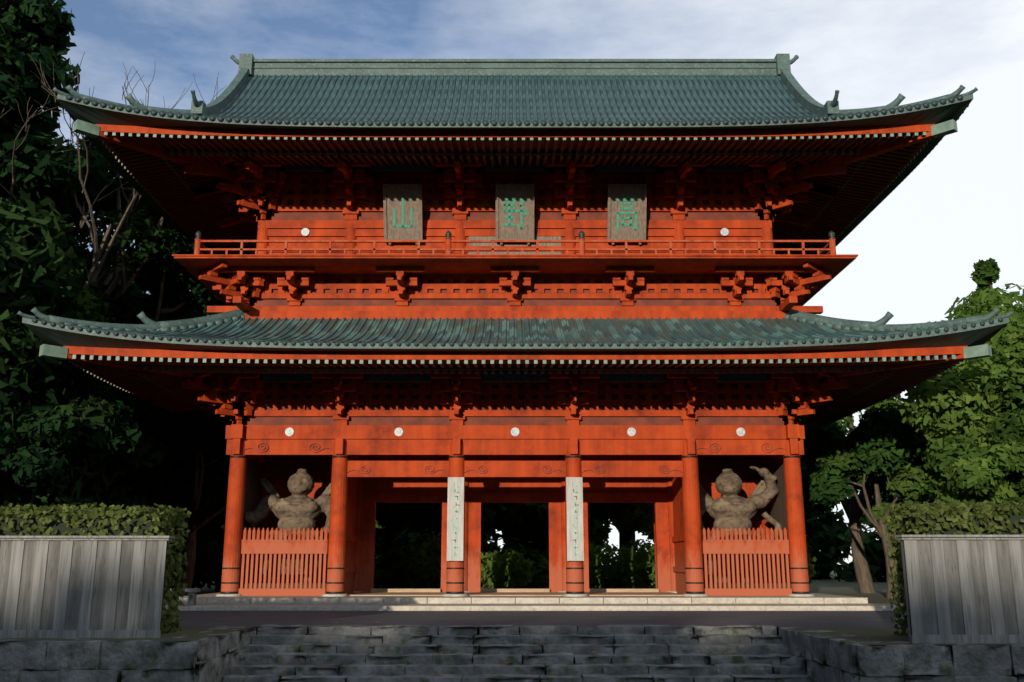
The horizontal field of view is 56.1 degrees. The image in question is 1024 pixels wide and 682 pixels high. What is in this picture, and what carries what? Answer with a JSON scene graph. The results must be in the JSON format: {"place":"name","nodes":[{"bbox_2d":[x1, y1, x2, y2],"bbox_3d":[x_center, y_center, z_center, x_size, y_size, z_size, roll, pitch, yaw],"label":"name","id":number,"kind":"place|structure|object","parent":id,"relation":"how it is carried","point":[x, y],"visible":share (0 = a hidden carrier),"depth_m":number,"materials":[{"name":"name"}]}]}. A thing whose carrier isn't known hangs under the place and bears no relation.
{"place":"outdoors","nodes":[
{"label":"outdoors","id":0,"kind":"place"},
{"bbox_2d":[0,568,1023,644],"bbox_3d":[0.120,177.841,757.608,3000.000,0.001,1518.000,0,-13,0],"label":"ground terrace","id":1,"kind":"structure","parent":0,"point":[884,635],"depth_m":22.03,"materials":[{"name":"grey stone"}]},
{"bbox_2d":[0,314,30,431],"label":"broadleaf","id":2,"kind":"object","parent":1,"relation":"on","point":[3,419],"visible":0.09,"depth_m":34.26,"materials":[{"name":"green plant"}]},
{"bbox_2d":[8,55,73,265],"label":"tree","id":3,"kind":"object","parent":1,"relation":"on","point":[58,205],"visible":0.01,"depth_m":46.18,"materials":[{"name":"green plant"}]},
{"bbox_2d":[0,192,114,398],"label":"broadleaf","id":4,"kind":"object","parent":1,"relation":"on","point":[94,314],"visible":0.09,"depth_m":39.19,"materials":[{"name":"green plant"}]},
{"bbox_2d":[0,0,124,517],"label":"tree","id":5,"kind":"object","parent":1,"relation":"on","point":[38,31],"visible":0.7,"depth_m":37.52,"materials":[{"name":"green plant"}]},
{"bbox_2d":[0,396,139,517],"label":"broadleaf","id":6,"kind":"object","parent":1,"relation":"on","point":[35,465],"visible":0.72,"depth_m":33.43,"materials":[{"name":"green plant"}]},
{"bbox_2d":[0,323,169,517],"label":"broadleaf","id":7,"kind":"object","parent":1,"relation":"on","point":[139,450],"visible":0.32,"depth_m":36.96,"materials":[{"name":"green plant"}]},
{"bbox_2d":[0,536,174,637],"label":"fence","id":8,"kind":"object","parent":1,"relation":"on","point":[82,586],"visible":1,"depth_m":20.33,"materials":[{"name":"grey wood"}]},
{"bbox_2d":[0,503,190,633],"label":"hedge","id":9,"kind":"object","parent":1,"relation":"on","point":[93,521],"visible":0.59,"depth_m":21.39,"materials":[{"name":"green plant"}]},
{"bbox_2d":[1,37,192,300],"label":"bare tree","id":10,"kind":"object","parent":1,"relation":"on","point":[122,274],"visible":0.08,"depth_m":43.99,"materials":[{"name":"brown plant"}]},
{"bbox_2d":[0,52,235,494],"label":"bare tree","id":11,"kind":"object","parent":1,"relation":"on","point":[93,273],"visible":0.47,"depth_m":39.44,"materials":[{"name":"brown plant"}]},
{"bbox_2d":[55,156,191,321],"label":"broadleaf","id":12,"kind":"object","parent":1,"relation":"on","point":[75,213],"visible":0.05,"depth_m":49.47,"materials":[{"name":"green plant"}]},
{"bbox_2d":[50,137,220,468],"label":"broadleaf","id":13,"kind":"object","parent":1,"relation":"on","point":[180,281],"visible":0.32,"depth_m":44.93,"materials":[{"name":"green plant"}]},
{"bbox_2d":[99,291,228,591],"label":"tree","id":14,"kind":"object","parent":1,"relation":"on","point":[209,550],"visible":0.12,"depth_m":48.18,"materials":[{"name":"green plant"}]},
{"bbox_2d":[109,249,229,468],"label":"broadleaf","id":15,"kind":"object","parent":1,"relation":"on","point":[177,314],"visible":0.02,"depth_m":50.26,"materials":[{"name":"green plant"}]},
{"bbox_2d":[115,404,231,595],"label":"broadleaf","id":16,"kind":"object","parent":1,"relation":"on","point":[198,431],"visible":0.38,"depth_m":45.03,"materials":[{"name":"green plant"}]},
{"bbox_2d":[170,588,200,605],"bbox_3d":[-11.130,8.674,32.531,1.000,0.550,0.400,0,-13,0],"label":"stone bench","id":17,"kind":"object","parent":1,"relation":"on","point":[192,595],"visible":0.48,"depth_m":32.39,"materials":[{"name":"stone"}]},
{"bbox_2d":[189,296,213,316],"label":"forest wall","id":18,"kind":"structure","parent":1,"relation":"on","point":[201,310],"depth_m":106.18,"materials":[{"name":"green plant"}]},
{"bbox_2d":[244,467,330,582],"bbox_3d":[-8.605,7.870,38.233,4.029,5.716,2.368,0,-13,0],"label":"guardian statue","id":19,"kind":"object","parent":1,"relation":"on","point":[298,508],"visible":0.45,"depth_m":38.13,"materials":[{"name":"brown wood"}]},
{"bbox_2d":[375,528,491,564],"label":"tree","id":20,"kind":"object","parent":1,"relation":"on","point":[407,534],"depth_m":85.58,"materials":[{"name":"green plant"}]},
{"bbox_2d":[376,503,497,570],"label":"tree","id":21,"kind":"object","parent":1,"relation":"on","point":[420,520],"visible":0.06,"depth_m":54.33,"materials":[{"name":"green plant"}]},
{"bbox_2d":[481,533,487,557],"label":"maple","id":22,"kind":"object","parent":1,"relation":"on","point":[486,547],"depth_m":60.99,"materials":[{"name":"green plant"}]},
{"bbox_2d":[213,528,816,591],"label":"undergrowth","id":23,"kind":"object","parent":1,"relation":"on","point":[412,567],"visible":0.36,"depth_m":49.23,"materials":[{"name":"green plant"}]},
{"bbox_2d":[165,593,902,610],"bbox_3d":[0.620,10.366,38.698,27.400,0.350,14.120,0,-13,0],"label":"platform stone","id":24,"kind":"object","parent":1,"relation":"on","point":[816,602],"visible":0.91,"depth_m":33.99,"materials":[{"name":"beige stone"}]},
{"bbox_2d":[238,528,791,595],"bbox_3d":[0.120,8.324,36.257,20.700,2.520,0.220,0,-13,0],"label":"wooden fence","id":25,"kind":"object","parent":24,"relation":"on","point":[713,546],"visible":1,"depth_m":36.23,"materials":[{"name":"red wood"}]},
{"bbox_2d":[220,455,809,593],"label":"column bands","id":26,"kind":"object","parent":24,"relation":"on","point":[464,568],"depth_m":35.87,"materials":[{"name":"red wood"}]},
{"bbox_2d":[239,458,790,587],"bbox_3d":[0.120,7.598,40.481,21.500,5.850,7.900,0,-13,0],"label":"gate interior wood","id":27,"kind":"object","parent":24,"relation":"on","point":[254,475],"visible":0.08,"depth_m":38.65,"materials":[{"name":"red wood"}]},
{"bbox_2d":[348,588,681,595],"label":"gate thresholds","id":28,"kind":"object","parent":24,"relation":"on","point":[514,592],"visible":0.93,"depth_m":39.11,"materials":[{"name":"beige stone"}]},
{"bbox_2d":[65,127,965,424],"bbox_3d":[0.120,-1.583,40.869,31.412,11.110,14.506,0,-13,0],"label":"upper gate frame","id":29,"kind":"object","parent":24,"relation":"on","point":[261,195],"visible":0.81,"depth_m":38.39,"materials":[{"name":"red wood"}]},
{"bbox_2d":[219,76,807,122],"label":"roof","id":30,"kind":"structure","parent":29,"relation":"on","point":[514,97],"depth_m":42.51,"materials":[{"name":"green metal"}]},
{"bbox_2d":[191,54,839,115],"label":"roof ridges","id":31,"kind":"object","parent":30,"relation":"on","point":[251,65],"visible":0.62,"depth_m":44.92,"materials":[{"name":"teal tile"}]},
{"bbox_2d":[60,74,968,245],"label":"roof ribs","id":32,"kind":"object","parent":29,"relation":"on","point":[766,119],"visible":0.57,"depth_m":41.31,"materials":[{"name":"teal tile"}]},
{"bbox_2d":[468,236,560,253],"bbox_3d":[0.120,-3.652,39.280,3.800,1.320,0.040,0,-13,0],"label":"railing panel","id":33,"kind":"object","parent":29,"relation":"attached to","point":[514,244],"depth_m":39.33,"materials":[{"name":"brown wood"}]},
{"bbox_2d":[100,133,928,253],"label":"roof rafters","id":34,"kind":"object","parent":29,"relation":"attached to","point":[159,180],"visible":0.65,"depth_m":38.15,"materials":[{"name":"red wood"}]},
{"bbox_2d":[99,132,931,253],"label":"rafter ends","id":35,"kind":"object","parent":34,"relation":"attached to","point":[515,153],"visible":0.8,"depth_m":36.83,"materials":[{"name":"red wood"}]},
{"bbox_2d":[246,162,783,424],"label":"roof brackets","id":36,"kind":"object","parent":29,"relation":"attached to","point":[525,302],"depth_m":38.45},
{"bbox_2d":[172,254,857,305],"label":"balcony floor","id":37,"kind":"structure","parent":29,"relation":"in","point":[195,264],"depth_m":37.09,"materials":[{"name":"red wood"}]},
{"bbox_2d":[194,239,835,253],"bbox_3d":[0.120,-2.293,42.714,24.970,0.830,11.335,0,-13,0],"label":"balcony railing","id":38,"kind":"object","parent":37,"relation":"on","point":[582,249],"visible":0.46,"depth_m":37.32,"materials":[{"name":"red wood"}]},
{"bbox_2d":[195,231,834,238],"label":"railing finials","id":39,"kind":"object","parent":38,"relation":"on","point":[448,234],"visible":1,"depth_m":37.37,"materials":[{"name":"grey"}]},
{"bbox_2d":[383,184,646,243],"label":"sign plaques","id":40,"kind":"object","parent":29,"relation":"attached to","point":[393,194],"visible":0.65,"depth_m":38.99,"materials":[{"name":"grey wood"}]},
{"bbox_2d":[393,195,637,230],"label":"plaque characters","id":41,"kind":"object","parent":40,"relation":"attached to","point":[509,217],"visible":1,"depth_m":39.00,"materials":[{"name":"green paint"}]},
{"bbox_2d":[262,160,767,381],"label":"carved panels","id":42,"kind":"object","parent":29,"relation":"attached to","point":[521,376],"visible":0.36,"depth_m":36.90,"materials":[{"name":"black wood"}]},
{"bbox_2d":[285,427,744,435],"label":"round ornaments","id":43,"kind":"object","parent":29,"relation":"attached to","point":[631,431],"visible":1,"depth_m":37.11},
{"bbox_2d":[244,443,785,473],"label":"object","id":44,"kind":"object","parent":29,"relation":"attached to","point":[487,468],"visible":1,"depth_m":36.89,"materials":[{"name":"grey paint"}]},
{"bbox_2d":[301,228,728,235],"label":"round ornaments","id":45,"kind":"object","parent":29,"relation":"attached to","point":[723,231],"visible":1,"depth_m":39.37},
{"bbox_2d":[175,319,854,343],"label":"roof","id":46,"kind":"structure","parent":29,"relation":"on","point":[509,330],"depth_m":36.42,"materials":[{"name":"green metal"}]},
{"bbox_2d":[95,124,934,193],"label":"roof fascia","id":47,"kind":"structure","parent":29,"relation":"attached to","point":[518,134],"depth_m":35.15,"materials":[{"name":"red wood"}]},
{"bbox_2d":[118,133,911,167],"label":"rafters","id":48,"kind":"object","parent":29,"relation":"attached to","point":[511,149],"depth_m":36.98,"materials":[{"name":"red wood"}]},
{"bbox_2d":[71,354,958,369],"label":"rafters","id":49,"kind":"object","parent":29,"relation":"attached to","point":[513,365],"depth_m":34.88,"materials":[{"name":"red wood"}]},
{"bbox_2d":[447,477,583,560],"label":"sign boards","id":50,"kind":"object","parent":29,"relation":"attached to","point":[455,508],"visible":1,"depth_m":36.17,"materials":[{"name":"white wood"}]},
{"bbox_2d":[450,481,579,556],"bbox_3d":[0.118,6.701,36.159,4.865,2.812,0.004,0,-13,0],"label":"lettering","id":51,"kind":"object","parent":50,"relation":"attached to","point":[575,533],"visible":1,"depth_m":36.09},
{"bbox_2d":[39,119,991,359],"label":"eave corner caps","id":52,"kind":"object","parent":29,"relation":"attached to","point":[945,128],"visible":1,"depth_m":33.03,"materials":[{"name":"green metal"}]},
{"bbox_2d":[58,99,972,253],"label":"eave soffit","id":53,"kind":"structure","parent":29,"relation":"attached to","point":[94,115],"depth_m":34.99,"materials":[{"name":"red wood"}]},
{"bbox_2d":[63,346,967,359],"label":"roof fascia","id":54,"kind":"structure","parent":29,"relation":"attached to","point":[747,355],"depth_m":33.05,"materials":[{"name":"red wood"}]},
{"bbox_2d":[23,323,1007,351],"bbox_3d":[0.120,2.002,41.783,33.200,0.800,19.700,0,-13,0],"label":"roof eave","id":55,"kind":"object","parent":29,"relation":"attached to","point":[60,338],"visible":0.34,"depth_m":32.81,"materials":[{"name":"tile"}]},
{"bbox_2d":[22,317,1008,348],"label":"lower roof","id":56,"kind":"structure","parent":29,"relation":"on","point":[490,346],"depth_m":32.53,"materials":[{"name":"green tile"}]},
{"bbox_2d":[57,94,973,126],"bbox_3d":[0.120,-6.140,43.678,32.800,1.080,19.300,0,-13,0],"label":"roof eave","id":57,"kind":"object","parent":29,"relation":"attached to","point":[713,124],"visible":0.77,"depth_m":34.59,"materials":[{"name":"tile"}]},
{"bbox_2d":[70,355,961,428],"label":"roof rafters","id":58,"kind":"object","parent":29,"relation":"attached to","point":[132,381],"visible":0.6,"depth_m":35.51,"materials":[{"name":"red wood"}]},
{"bbox_2d":[32,317,1002,345],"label":"roof ribs","id":59,"kind":"object","parent":29,"relation":"on","point":[830,337],"visible":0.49,"depth_m":34.78,"materials":[{"name":"green tile"}]},
{"bbox_2d":[221,424,809,593],"bbox_3d":[0.120,7.330,40.544,22.400,6.400,8.900,0,-13,0],"label":"gate frame","id":60,"kind":"object","parent":24,"relation":"on","point":[514,465],"visible":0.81,"depth_m":37.14,"materials":[{"name":"red wood"}]},
{"bbox_2d":[216,591,814,596],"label":"column bases","id":61,"kind":"object","parent":24,"relation":"on","point":[463,595],"depth_m":35.58,"materials":[{"name":"grey stone"}]},
{"bbox_2d":[699,464,780,582],"bbox_3d":[8.845,7.840,38.322,4.029,5.814,2.207,0,-13,0],"label":"guardian statue","id":62,"kind":"object","parent":24,"relation":"on","point":[730,508],"visible":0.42,"depth_m":38.20,"materials":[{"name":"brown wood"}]},
{"bbox_2d":[481,503,593,557],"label":"tree","id":63,"kind":"object","parent":1,"relation":"on","point":[526,521],"visible":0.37,"depth_m":53.56,"materials":[{"name":"green plant"}]},
{"bbox_2d":[537,513,611,559],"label":"tree","id":64,"kind":"object","parent":1,"relation":"on","point":[600,530],"visible":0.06,"depth_m":65.93,"materials":[{"name":"green plant"}]},
{"bbox_2d":[588,503,653,547],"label":"tree","id":65,"kind":"object","parent":1,"relation":"on","point":[629,519],"visible":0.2,"depth_m":53.56,"materials":[{"name":"green plant"}]},
{"bbox_2d":[619,531,635,554],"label":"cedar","id":66,"kind":"object","parent":1,"relation":"on","point":[621,540],"depth_m":67.42,"materials":[{"name":"green plant"}]},
{"bbox_2d":[641,530,653,541],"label":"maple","id":67,"kind":"object","parent":1,"relation":"on","point":[644,533],"visible":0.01,"depth_m":61.39,"materials":[{"name":"green plant"}]},
{"bbox_2d":[800,456,853,579],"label":"forest wall","id":68,"kind":"structure","parent":1,"relation":"on","point":[827,545],"depth_m":98.47,"materials":[{"name":"green plant"}]},
{"bbox_2d":[802,393,917,592],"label":"broadleaf","id":69,"kind":"object","parent":1,"relation":"on","point":[863,575],"visible":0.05,"depth_m":51.64,"materials":[{"name":"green plant"}]},
{"bbox_2d":[802,404,946,598],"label":"broadleaf","id":70,"kind":"object","parent":1,"relation":"on","point":[875,452],"visible":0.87,"depth_m":42.75,"materials":[{"name":"green plant"}]},
{"bbox_2d":[835,399,929,581],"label":"forest wall","id":71,"kind":"structure","parent":1,"relation":"on","point":[874,552],"depth_m":85.16,"materials":[{"name":"green plant"}]},
{"bbox_2d":[881,499,1023,635],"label":"hedge","id":72,"kind":"object","parent":1,"relation":"on","point":[987,519],"visible":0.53,"depth_m":20.04,"materials":[{"name":"green plant"}]},
{"bbox_2d":[895,535,1023,642],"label":"fence","id":73,"kind":"object","parent":1,"relation":"on","point":[964,588],"visible":1,"depth_m":18.97,"materials":[{"name":"grey wood"}]},
{"bbox_2d":[899,310,1023,494],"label":"broadleaf","id":74,"kind":"object","parent":1,"relation":"on","point":[957,400],"visible":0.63,"depth_m":37.16,"materials":[{"name":"green plant"}]},
{"bbox_2d":[906,287,1023,456],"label":"broadleaf","id":75,"kind":"object","parent":1,"relation":"on","point":[981,307],"visible":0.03,"depth_m":45.87,"materials":[{"name":"green plant"}]},
{"bbox_2d":[922,408,1023,514],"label":"broadleaf","id":76,"kind":"object","parent":1,"relation":"on","point":[975,473],"visible":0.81,"depth_m":32.69,"materials":[{"name":"green plant"}]},
{"bbox_2d":[944,283,1023,319],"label":"broadleaf","id":77,"kind":"object","parent":1,"relation":"on","point":[1010,294],"visible":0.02,"depth_m":52.08,"materials":[{"name":"green plant"}]},
{"bbox_2d":[969,258,1018,313],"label":"tree","id":78,"kind":"object","parent":1,"relation":"on","point":[984,274],"visible":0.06,"depth_m":55.15,"materials":[{"name":"green plant"}]},
{"bbox_2d":[995,354,1023,414],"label":"broadleaf","id":79,"kind":"object","parent":1,"relation":"on","point":[1020,401],"visible":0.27,"depth_m":37.68,"materials":[{"name":"green plant"}]},
{"bbox_2d":[17,307,1013,330],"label":"corner ridges","id":80,"kind":"object","parent":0,"point":[238,314],"visible":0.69,"depth_m":35.37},
{"bbox_2d":[53,85,977,114],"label":"corner ridges","id":81,"kind":"object","parent":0,"point":[135,103],"visible":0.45,"depth_m":36.23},
{"bbox_2d":[253,627,778,635],"bbox_3d":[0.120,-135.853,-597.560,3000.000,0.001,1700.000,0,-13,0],"label":"ground","id":82,"kind":"structure","parent":0,"point":[519,630],"depth_m":46.52,"materials":[{"name":"grey stone"}]},
{"bbox_2d":[0,624,1023,681],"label":"stone step walls","id":83,"kind":"structure","parent":82,"relation":"on","point":[634,653],"depth_m":21.42,"materials":[{"name":"stone"}]},
{"bbox_2d":[244,622,749,674],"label":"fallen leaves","id":84,"kind":"object","parent":83,"relation":"on","point":[468,651],"visible":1,"depth_m":22.09,"materials":[{"name":"brown plant"}]},
{"bbox_2d":[488,530,548,555],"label":"tree","id":85,"kind":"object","parent":82,"relation":"on","point":[495,535],"depth_m":92.35,"materials":[{"name":"green plant"}]},
{"bbox_2d":[69,354,963,428],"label":"rafter ends","id":86,"kind":"object","parent":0,"point":[74,356],"visible":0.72,"depth_m":34.70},
{"bbox_2d":[43,0,1023,564],"label":"sky","id":87,"kind":"structure","parent":0,"point":[918,250],"materials":[{"name":"white"}]},
{"bbox_2d":[166,611,906,626],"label":"road asphalt","id":88,"kind":"structure","parent":0,"point":[576,618],"depth_m":27.25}
]}

